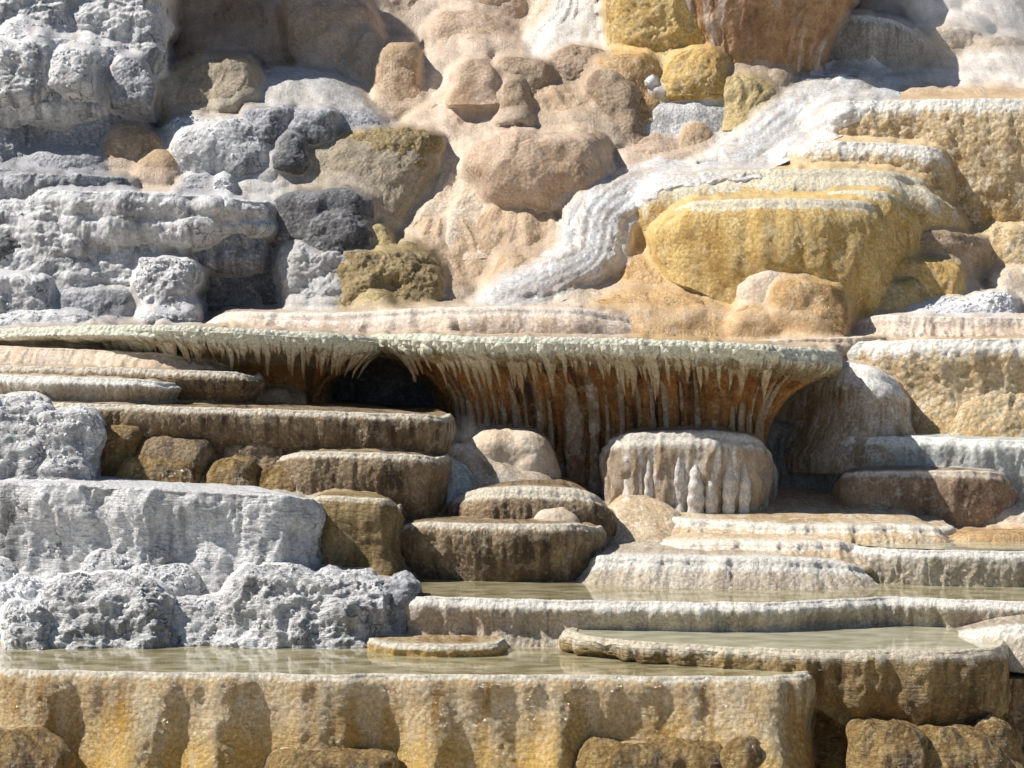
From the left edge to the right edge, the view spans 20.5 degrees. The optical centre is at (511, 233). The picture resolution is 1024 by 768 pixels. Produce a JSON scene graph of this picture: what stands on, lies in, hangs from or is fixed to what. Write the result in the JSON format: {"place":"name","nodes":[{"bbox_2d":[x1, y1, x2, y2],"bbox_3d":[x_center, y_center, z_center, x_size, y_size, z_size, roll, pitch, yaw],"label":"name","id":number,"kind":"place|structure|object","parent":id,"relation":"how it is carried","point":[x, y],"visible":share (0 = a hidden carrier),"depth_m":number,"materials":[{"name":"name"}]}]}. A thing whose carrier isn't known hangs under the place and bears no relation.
{"place":"outdoors","nodes":[
{"label":"outdoors","id":0,"kind":"place"},
{"bbox_2d":[0,641,794,675],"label":"front pool water","id":1,"kind":"structure","parent":0,"point":[510,660],"depth_m":34.48,"materials":[{"name":"liquid"}]},
{"bbox_2d":[367,634,507,657],"bbox_3d":[-0.935,5.190,35.488,1.776,0.282,1.224,0,0,0],"label":"crust islet","id":2,"kind":"object","parent":1,"relation":"in","point":[431,645],"visible":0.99,"depth_m":35.12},
{"bbox_2d":[0,0,1023,767],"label":"hillside","id":3,"kind":"structure","parent":0,"point":[264,48],"depth_m":46.92,"materials":[{"name":"stone"}]},
{"bbox_2d":[0,40,50,110],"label":"crusted crag","id":4,"kind":"structure","parent":3,"relation":"on","point":[14,83],"depth_m":46.77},
{"bbox_2d":[0,275,53,312],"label":"white cliff","id":5,"kind":"structure","parent":3,"relation":"on","point":[27,295],"depth_m":44.38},
{"bbox_2d":[0,393,54,479],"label":"white block","id":6,"kind":"structure","parent":3,"relation":"on","point":[26,466],"depth_m":38.83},
{"bbox_2d":[2,600,53,649],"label":"crumbly ridge","id":7,"kind":"structure","parent":3,"relation":"on","point":[24,635],"depth_m":35.62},
{"bbox_2d":[0,0,72,31],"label":"crusted crag","id":8,"kind":"structure","parent":3,"relation":"on","point":[38,9],"depth_m":48.28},
{"bbox_2d":[0,727,75,767],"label":"amber boulder","id":9,"kind":"object","parent":3,"relation":"on","point":[30,747],"visible":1,"depth_m":32.95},
{"bbox_2d":[0,200,93,274],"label":"white cliff","id":10,"kind":"structure","parent":3,"relation":"on","point":[37,228],"depth_m":44.89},
{"bbox_2d":[0,17,119,130],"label":"crusted crag","id":11,"kind":"structure","parent":3,"relation":"on","point":[57,110],"depth_m":47.08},
{"bbox_2d":[26,147,103,169],"bbox_3d":[-7.401,-1.003,47.028,1.586,0.890,1.492,0,0,0],"label":"crust lump","id":12,"kind":"object","parent":3,"relation":"on","point":[64,161],"visible":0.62,"depth_m":46.59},
{"bbox_2d":[0,172,131,198],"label":"grey ledge","id":13,"kind":"object","parent":3,"relation":"on","point":[21,184],"visible":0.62,"depth_m":45.54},
{"bbox_2d":[35,405,106,479],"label":"white block","id":14,"kind":"structure","parent":3,"relation":"on","point":[89,436],"depth_m":38.82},
{"bbox_2d":[47,50,95,102],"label":"crusted crag","id":15,"kind":"structure","parent":3,"relation":"on","point":[77,82],"depth_m":46.80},
{"bbox_2d":[39,113,121,148],"bbox_3d":[-7.100,-1.448,48.264,2.332,2.281,2.768,0,0,0],"label":"knobbly mound","id":16,"kind":"object","parent":3,"relation":"on","point":[92,133],"visible":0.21,"depth_m":47.20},
{"bbox_2d":[0,373,181,402],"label":"streaked ledge","id":17,"kind":"object","parent":3,"relation":"on","point":[82,388],"visible":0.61,"depth_m":40.34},
{"bbox_2d":[55,287,131,318],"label":"white cliff","id":18,"kind":"structure","parent":3,"relation":"on","point":[100,298],"depth_m":44.46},
{"bbox_2d":[51,244,157,290],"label":"white cliff","id":19,"kind":"structure","parent":3,"relation":"on","point":[114,266],"depth_m":44.80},
{"bbox_2d":[41,571,177,649],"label":"crumbly ridge","id":20,"kind":"structure","parent":3,"relation":"on","point":[102,623],"depth_m":35.81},
{"bbox_2d":[0,345,226,369],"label":"tan shelf","id":21,"kind":"object","parent":3,"relation":"on","point":[44,355],"visible":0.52,"depth_m":41.58,"materials":[{"name":"stone"}]},
{"bbox_2d":[100,425,142,476],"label":"brown boulder","id":22,"kind":"object","parent":3,"relation":"on","point":[123,442],"visible":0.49,"depth_m":39.41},
{"bbox_2d":[72,0,174,75],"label":"crusted crag","id":23,"kind":"structure","parent":3,"relation":"on","point":[134,19],"depth_m":48.36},
{"bbox_2d":[107,57,156,122],"bbox_3d":[-6.338,-2.410,47.506,0.849,1.110,1.087,0,0,0],"label":"knobbly mound","id":24,"kind":"object","parent":3,"relation":"on","point":[130,82],"visible":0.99,"depth_m":47.16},
{"bbox_2d":[103,124,160,159],"bbox_3d":[-6.486,-1.052,47.039,1.331,1.560,1.382,0,0,0],"label":"brown lump","id":25,"kind":"object","parent":3,"relation":"on","point":[131,141],"visible":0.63,"depth_m":46.91,"materials":[{"name":"stone"}]},
{"bbox_2d":[0,365,265,403],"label":"streaked ledge","id":26,"kind":"object","parent":3,"relation":"on","point":[220,386],"visible":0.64,"depth_m":40.72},
{"bbox_2d":[26,190,275,250],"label":"white cliff","id":27,"kind":"structure","parent":3,"relation":"on","point":[127,219],"depth_m":44.85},
{"bbox_2d":[115,454,205,482],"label":"brown boulder","id":28,"kind":"object","parent":3,"relation":"on","point":[152,468],"visible":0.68,"depth_m":39.06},
{"bbox_2d":[0,476,325,592],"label":"white wall","id":29,"kind":"structure","parent":3,"relation":"on","point":[214,536],"depth_m":37.59,"materials":[{"name":"stone"}]},
{"bbox_2d":[126,562,200,595],"bbox_3d":[-4.627,4.759,37.308,1.221,0.840,0.766,0,0,0],"label":"white hump","id":30,"kind":"object","parent":3,"relation":"on","point":[179,579],"visible":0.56,"depth_m":37.22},
{"bbox_2d":[132,256,203,324],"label":"white cliff","id":31,"kind":"structure","parent":3,"relation":"on","point":[172,291],"depth_m":44.39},
{"bbox_2d":[139,435,214,470],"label":"brown boulder","id":32,"kind":"object","parent":3,"relation":"on","point":[200,453],"visible":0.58,"depth_m":39.34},
{"bbox_2d":[0,324,381,402],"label":"fringed ledge","id":33,"kind":"object","parent":3,"relation":"on","point":[314,366],"visible":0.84,"depth_m":41.29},
{"bbox_2d":[171,595,219,646],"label":"crumbly ridge","id":34,"kind":"structure","parent":3,"relation":"on","point":[184,626],"depth_m":36.04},
{"bbox_2d":[170,54,262,103],"bbox_3d":[-5.490,-1.997,48.689,2.765,2.268,2.223,0,0,0],"label":"draped mound","id":35,"kind":"object","parent":3,"relation":"on","point":[231,75],"visible":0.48,"depth_m":48.60,"materials":[{"name":"brown stone"}]},
{"bbox_2d":[171,118,269,178],"bbox_3d":[-4.777,-0.973,47.523,1.818,1.905,2.068,0,0,0],"label":"white boulder","id":36,"kind":"object","parent":3,"relation":"on","point":[250,157],"visible":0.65,"depth_m":46.60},
{"bbox_2d":[194,233,266,275],"bbox_3d":[-4.553,0.292,45.541,1.287,1.094,1.336,0,0,0],"label":"recess rock","id":37,"kind":"object","parent":3,"relation":"on","point":[237,254],"visible":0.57,"depth_m":44.98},
{"bbox_2d":[204,455,259,485],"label":"brown boulder","id":38,"kind":"object","parent":3,"relation":"on","point":[237,470],"visible":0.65,"depth_m":39.09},
{"bbox_2d":[205,252,277,311],"bbox_3d":[-4.527,0.826,46.162,2.529,2.584,2.232,0,0,0],"label":"recess rock","id":39,"kind":"object","parent":3,"relation":"on","point":[221,291],"visible":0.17,"depth_m":45.23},
{"bbox_2d":[52,401,455,455],"bbox_3d":[-4.678,2.873,40.815,7.755,1.047,2.771,0,0,0],"label":"streaked ledge","id":40,"kind":"object","parent":3,"relation":"on","point":[288,428],"visible":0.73,"depth_m":39.53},
{"bbox_2d":[243,105,293,144],"bbox_3d":[-4.059,-1.713,47.374,0.973,0.880,0.978,0,0,0],"label":"crust lump","id":41,"kind":"object","parent":3,"relation":"on","point":[270,124],"visible":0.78,"depth_m":46.99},
{"bbox_2d":[272,133,308,174],"bbox_3d":[-3.644,-1.237,46.863,0.619,0.868,0.799,0,0,0],"label":"pebbly lump","id":42,"kind":"object","parent":3,"relation":"on","point":[289,156],"visible":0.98,"depth_m":46.58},
{"bbox_2d":[210,562,392,648],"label":"crumbly ridge","id":43,"kind":"structure","parent":3,"relation":"on","point":[328,609],"depth_m":35.87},
{"bbox_2d":[278,240,345,297],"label":"split block","id":44,"kind":"structure","parent":3,"relation":"on","point":[304,274],"depth_m":44.80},
{"bbox_2d":[287,108,336,144],"bbox_3d":[-3.384,-1.707,47.361,0.921,0.781,0.941,0,0,0],"label":"crust lump","id":45,"kind":"object","parent":3,"relation":"on","point":[313,127],"visible":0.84,"depth_m":46.99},
{"bbox_2d":[273,188,373,242],"bbox_3d":[-3.080,-0.139,46.026,1.708,1.210,1.748,0,0,0],"label":"dark rock","id":46,"kind":"object","parent":3,"relation":"on","point":[298,211],"visible":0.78,"depth_m":45.44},
{"bbox_2d":[282,0,378,61],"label":"tan mound","id":47,"kind":"object","parent":3,"relation":"on","point":[319,28],"visible":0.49,"depth_m":50.77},
{"bbox_2d":[264,746,398,767],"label":"amber boulder","id":48,"kind":"object","parent":3,"relation":"on","point":[357,757],"visible":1,"depth_m":32.86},
{"bbox_2d":[302,212,372,253],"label":"dark rock","id":49,"kind":"object","parent":3,"relation":"on","point":[340,232],"visible":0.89,"depth_m":45.10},
{"bbox_2d":[311,491,405,575],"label":"olive wall","id":50,"kind":"structure","parent":3,"relation":"on","point":[362,529],"depth_m":37.77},
{"bbox_2d":[276,450,451,520],"bbox_3d":[-2.140,3.613,39.973,2.594,1.256,2.455,0,0,0],"label":"streaked ledge","id":51,"kind":"object","parent":3,"relation":"on","point":[414,485],"visible":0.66,"depth_m":38.87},
{"bbox_2d":[313,138,435,216],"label":"gold topped slope","id":52,"kind":"structure","parent":3,"relation":"on","point":[398,180],"depth_m":46.70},
{"bbox_2d":[337,127,442,171],"bbox_3d":[-2.091,-1.217,47.262,1.896,1.140,1.018,0,0,0],"label":"golden crust","id":53,"kind":"object","parent":52,"relation":"on","point":[421,142],"visible":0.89,"depth_m":46.96,"materials":[{"name":"brown stone"}]},
{"bbox_2d":[335,241,444,306],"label":"olive block","id":54,"kind":"structure","parent":3,"relation":"on","point":[413,278],"depth_m":44.66,"materials":[{"name":"stone"}]},
{"bbox_2d":[374,42,420,100],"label":"tan mound","id":55,"kind":"object","parent":3,"relation":"on","point":[397,70],"visible":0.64,"depth_m":49.83,"materials":[{"name":"stone"}]},
{"bbox_2d":[382,570,421,634],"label":"grey rubble","id":56,"kind":"object","parent":3,"relation":"on","point":[403,587],"visible":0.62,"depth_m":36.14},
{"bbox_2d":[0,667,816,767],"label":"front wall","id":57,"kind":"structure","parent":3,"relation":"on","point":[121,719],"depth_m":33.29,"materials":[{"name":"stone"}]},
{"bbox_2d":[207,306,633,334],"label":"pinkish bank","id":58,"kind":"structure","parent":3,"relation":"on","point":[510,319],"depth_m":43.32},
{"bbox_2d":[413,162,488,259],"bbox_3d":[-0.688,-0.600,46.952,3.133,2.079,2.848,0,0,0],"label":"draped fan","id":59,"kind":"object","parent":3,"relation":"on","point":[466,203],"visible":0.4,"depth_m":46.48},
{"bbox_2d":[413,218,488,279],"bbox_3d":[-1.039,0.669,45.761,3.443,2.114,3.007,0,0,0],"label":"draped fan","id":60,"kind":"object","parent":3,"relation":"on","point":[471,268],"visible":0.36,"depth_m":45.71},
{"bbox_2d":[424,10,503,46],"bbox_3d":[-0.592,-3.374,51.100,2.653,1.475,1.960,0,0,0],"label":"tan mound","id":61,"kind":"object","parent":3,"relation":"on","point":[443,30],"visible":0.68,"depth_m":51.06,"materials":[{"name":"stone"}]},
{"bbox_2d":[447,58,498,104],"bbox_3d":[-0.615,-2.612,48.605,0.997,0.820,0.705,0,0,0],"label":"brown hummock","id":62,"kind":"object","parent":3,"relation":"on","point":[474,80],"visible":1,"depth_m":48.45,"materials":[{"name":"stone"}]},
{"bbox_2d":[452,443,551,488],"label":"glazed slope","id":63,"kind":"structure","parent":3,"relation":"on","point":[484,470],"depth_m":40.01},
{"bbox_2d":[401,514,606,581],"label":"dark terrace","id":64,"kind":"structure","parent":3,"relation":"on","point":[445,547],"depth_m":37.76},
{"bbox_2d":[0,5,1018,649],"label":"rubble","id":65,"kind":"object","parent":3,"relation":"on","point":[54,463],"visible":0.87,"depth_m":38.62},
{"bbox_2d":[477,206,548,255],"bbox_3d":[0.014,0.285,45.984,2.685,1.996,2.429,0,0,0],"label":"draped fan","id":66,"kind":"object","parent":3,"relation":"on","point":[527,227],"visible":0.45,"depth_m":45.95},
{"bbox_2d":[470,428,560,477],"bbox_3d":[0.074,3.466,40.461,1.384,1.373,1.303,0,0,0],"label":"lime boulder","id":67,"kind":"object","parent":3,"relation":"on","point":[526,449],"visible":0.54,"depth_m":40.16,"materials":[{"name":"stone"}]},
{"bbox_2d":[495,56,551,97],"bbox_3d":[0.208,-2.601,48.894,1.206,0.946,0.907,0,0,0],"label":"brown hummock","id":68,"kind":"object","parent":3,"relation":"on","point":[537,73],"visible":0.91,"depth_m":48.77,"materials":[{"name":"stone"}]},
{"bbox_2d":[445,476,616,536],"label":"rounded terrace","id":69,"kind":"structure","parent":3,"relation":"on","point":[522,499],"depth_m":38.60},
{"bbox_2d":[465,131,613,209],"bbox_3d":[0.462,-0.651,47.383,2.489,2.128,2.852,0,0,0],"label":"tan boulder","id":70,"kind":"object","parent":3,"relation":"on","point":[517,167],"visible":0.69,"depth_m":46.12,"materials":[{"name":"stone"}]},
{"bbox_2d":[548,44,605,80],"bbox_3d":[1.216,-2.753,49.279,1.466,1.125,1.156,0,0,0],"label":"brown hummock","id":71,"kind":"object","parent":3,"relation":"on","point":[570,66],"visible":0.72,"depth_m":49.10,"materials":[{"name":"stone"}]},
{"bbox_2d":[370,333,841,495],"bbox_3d":[1.308,3.055,42.331,7.163,3.260,6.138,0,0,0],"label":"fringed ledge","id":72,"kind":"object","parent":3,"relation":"on","point":[579,401],"visible":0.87,"depth_m":40.43,"materials":[{"name":"stone"}]},
{"bbox_2d":[584,69,645,143],"bbox_3d":[1.804,-2.164,48.602,1.185,1.365,1.295,0,0,0],"label":"gold brown mound","id":73,"kind":"object","parent":3,"relation":"on","point":[612,93],"visible":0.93,"depth_m":48.33,"materials":[{"name":"stone"}]},
{"bbox_2d":[598,53,658,120],"bbox_3d":[1.961,-2.526,48.839,1.362,1.229,1.134,0,0,0],"label":"brown hummock","id":74,"kind":"object","parent":3,"relation":"on","point":[637,69],"visible":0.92,"depth_m":48.68,"materials":[{"name":"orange stone"}]},
{"bbox_2d":[607,495,680,543],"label":"tan swell","id":75,"kind":"structure","parent":3,"relation":"on","point":[643,518],"depth_m":39.04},
{"bbox_2d":[572,737,722,767],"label":"amber boulder","id":76,"kind":"object","parent":3,"relation":"on","point":[667,752],"visible":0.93,"depth_m":32.79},
{"bbox_2d":[602,0,704,51],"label":"golden wall","id":77,"kind":"structure","parent":3,"relation":"on","point":[658,25],"depth_m":49.39,"materials":[{"name":"stone"}]},
{"bbox_2d":[597,291,722,338],"bbox_3d":[2.383,1.499,44.315,4.105,1.324,3.398,0,0,0],"label":"orange mound","id":78,"kind":"object","parent":3,"relation":"on","point":[668,298],"visible":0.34,"depth_m":44.00,"materials":[{"name":"stone"}]},
{"bbox_2d":[646,100,724,136],"bbox_3d":[2.919,-1.840,48.737,2.903,1.380,1.992,0,0,0],"label":"frosted mound","id":79,"kind":"object","parent":3,"relation":"on","point":[671,117],"visible":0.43,"depth_m":48.38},
{"bbox_2d":[599,428,778,513],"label":"streaked block","id":80,"kind":"structure","parent":3,"relation":"on","point":[699,470],"depth_m":39.66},
{"bbox_2d":[660,48,726,100],"bbox_3d":[3.127,-2.581,49.212,1.366,1.281,1.315,0,0,0],"label":"yellow lump","id":81,"kind":"object","parent":3,"relation":"on","point":[702,76],"visible":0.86,"depth_m":48.68,"materials":[{"name":"stone"}]},
{"bbox_2d":[404,596,1023,646],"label":"wet wall","id":82,"kind":"structure","parent":3,"relation":"on","point":[528,622],"depth_m":35.79,"materials":[{"name":"stone"}]},
{"bbox_2d":[575,539,879,589],"bbox_3d":[2.663,4.464,38.075,4.397,0.703,2.450,0,0,0],"label":"step","id":83,"kind":"object","parent":3,"relation":"on","point":[651,564],"visible":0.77,"depth_m":37.26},
{"bbox_2d":[720,735,762,767],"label":"amber boulder","id":84,"kind":"object","parent":3,"relation":"on","point":[740,751],"visible":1,"depth_m":32.66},
{"bbox_2d":[721,74,774,130],"bbox_3d":[4.098,-2.247,48.642,1.216,1.048,1.080,0,0,0],"label":"yellow lump","id":85,"kind":"object","parent":3,"relation":"on","point":[743,95],"visible":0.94,"depth_m":48.55,"materials":[{"name":"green stone"}]},
{"bbox_2d":[659,532,872,572],"bbox_3d":[3.087,4.241,38.660,3.736,0.603,2.480,0,0,0],"label":"step","id":86,"kind":"object","parent":3,"relation":"on","point":[836,548],"visible":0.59,"depth_m":37.92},
{"bbox_2d":[685,0,852,71],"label":"brown column","id":87,"kind":"structure","parent":3,"relation":"on","point":[777,32],"depth_m":49.17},
{"bbox_2d":[649,198,898,316],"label":"golden terrace","id":88,"kind":"structure","parent":3,"relation":"on","point":[725,250],"depth_m":44.10,"materials":[{"name":"stone"}]},
{"bbox_2d":[559,627,1010,726],"bbox_3d":[3.376,5.570,34.971,5.572,1.267,2.758,0,0,0],"label":"basin","id":89,"kind":"object","parent":3,"relation":"on","point":[943,688],"visible":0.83,"depth_m":33.74,"materials":[{"name":"stone"}]},
{"bbox_2d":[769,420,821,488],"bbox_3d":[4.373,3.804,42.446,1.773,2.075,1.387,0,0,0],"label":"shadow rock","id":90,"kind":"object","parent":3,"relation":"on","point":[782,434],"visible":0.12,"depth_m":42.39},
{"bbox_2d":[637,168,959,239],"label":"golden terrace","id":91,"kind":"structure","parent":3,"relation":"on","point":[926,205],"depth_m":45.39,"materials":[{"name":"beige stone"}]},
{"bbox_2d":[770,279,849,335],"bbox_3d":[4.567,1.367,43.892,1.233,1.377,1.494,0,0,0],"label":"orange mound","id":92,"kind":"object","parent":3,"relation":"on","point":[827,301],"visible":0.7,"depth_m":43.38,"materials":[{"name":"stone"}]},
{"bbox_2d":[671,488,955,548],"bbox_3d":[3.779,4.038,40.221,5.192,0.658,4.357,0,0,0],"label":"step","id":93,"kind":"object","parent":3,"relation":"on","point":[796,511],"visible":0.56,"depth_m":38.87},
{"bbox_2d":[784,361,914,473],"bbox_3d":[5.104,2.739,42.479,2.586,1.689,3.043,0,0,0],"label":"lime curtain","id":94,"kind":"object","parent":3,"relation":"on","point":[861,403],"visible":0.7,"depth_m":41.52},
{"bbox_2d":[787,141,952,198],"bbox_3d":[5.813,-0.854,47.544,3.322,1.360,2.912,0,0,0],"label":"popcorn ledge","id":95,"kind":"object","parent":3,"relation":"on","point":[932,165],"visible":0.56,"depth_m":46.29,"materials":[{"name":"beige stone"}]},
{"bbox_2d":[828,190,920,261],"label":"golden terrace","id":96,"kind":"structure","parent":3,"relation":"on","point":[907,231],"depth_m":44.82,"materials":[{"name":"stone"}]},
{"bbox_2d":[834,15,929,67],"bbox_3d":[6.584,-3.192,51.563,2.361,1.337,3.475,0,0,0],"label":"rock","id":97,"kind":"object","parent":3,"relation":"on","point":[889,43],"visible":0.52,"depth_m":49.97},
{"bbox_2d":[846,718,928,767],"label":"amber boulder","id":98,"kind":"object","parent":3,"relation":"on","point":[879,743],"visible":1,"depth_m":32.72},
{"bbox_2d":[878,278,925,309],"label":"gold block","id":99,"kind":"structure","parent":3,"relation":"on","point":[903,293],"depth_m":44.32,"materials":[{"name":"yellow stone"}]},
{"bbox_2d":[814,713,1020,767],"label":"rock wall","id":100,"kind":"structure","parent":3,"relation":"on","point":[829,741],"depth_m":34.26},
{"bbox_2d":[819,433,1023,497],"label":"bluish terrace","id":101,"kind":"structure","parent":3,"relation":"on","point":[1005,455],"depth_m":40.68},
{"bbox_2d":[822,98,1023,228],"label":"popcorn wall","id":102,"kind":"structure","parent":3,"relation":"on","point":[981,141],"depth_m":46.36,"materials":[{"name":"beige stone"}]},
{"bbox_2d":[830,466,1019,526],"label":"rusty terrace","id":103,"kind":"structure","parent":3,"relation":"on","point":[958,497],"depth_m":39.98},
{"bbox_2d":[897,258,964,296],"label":"gold block","id":104,"kind":"structure","parent":3,"relation":"on","point":[935,278],"depth_m":44.59,"materials":[{"name":"stone"}]},
{"bbox_2d":[845,335,1023,433],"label":"yellow wall","id":105,"kind":"structure","parent":3,"relation":"on","point":[942,380],"depth_m":41.85,"materials":[{"name":"beige stone"}]},
{"bbox_2d":[851,545,1023,586],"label":"striped terrace","id":106,"kind":"structure","parent":3,"relation":"on","point":[979,568],"depth_m":37.27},
{"bbox_2d":[852,314,1023,337],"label":"pink step","id":107,"kind":"object","parent":3,"relation":"on","point":[904,326],"visible":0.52,"depth_m":43.50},
{"bbox_2d":[920,230,987,268],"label":"brown block","id":108,"kind":"structure","parent":3,"relation":"on","point":[972,248],"depth_m":45.18,"materials":[{"name":"stone"}]},
{"bbox_2d":[919,724,1006,767],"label":"amber boulder","id":109,"kind":"object","parent":3,"relation":"on","point":[959,746],"visible":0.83,"depth_m":32.78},
{"bbox_2d":[948,391,1023,437],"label":"yellow bulge","id":110,"kind":"object","parent":3,"relation":"on","point":[992,414],"visible":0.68,"depth_m":41.53,"materials":[{"name":"beige stone"}]},
{"bbox_2d":[956,614,1023,672],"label":"pale bank","id":111,"kind":"structure","parent":3,"relation":"on","point":[1009,630],"depth_m":34.64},
{"bbox_2d":[970,713,1023,767],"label":"amber boulder","id":112,"kind":"object","parent":3,"relation":"on","point":[998,731],"visible":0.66,"depth_m":33.41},
{"bbox_2d":[984,224,1023,265],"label":"cream lump","id":113,"kind":"object","parent":3,"relation":"on","point":[1010,248],"visible":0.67,"depth_m":45.71,"materials":[{"name":"beige stone"}]},
{"bbox_2d":[480,156,772,305],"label":"running water","id":114,"kind":"structure","parent":0,"point":[590,254],"depth_m":45.31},
{"bbox_2d":[417,578,1023,601],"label":"long pool water","id":115,"kind":"structure","parent":0,"point":[566,590],"depth_m":36.62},
{"bbox_2d":[578,626,995,649],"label":"basin water","id":116,"kind":"structure","parent":0,"point":[901,637],"depth_m":34.94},
{"bbox_2d":[711,55,900,183],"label":"running water","id":117,"kind":"structure","parent":0,"point":[797,117],"depth_m":47.93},
{"bbox_2d":[1009,672,1023,678],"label":"shade pool water","id":118,"kind":"structure","parent":0,"point":[1017,675],"depth_m":34.44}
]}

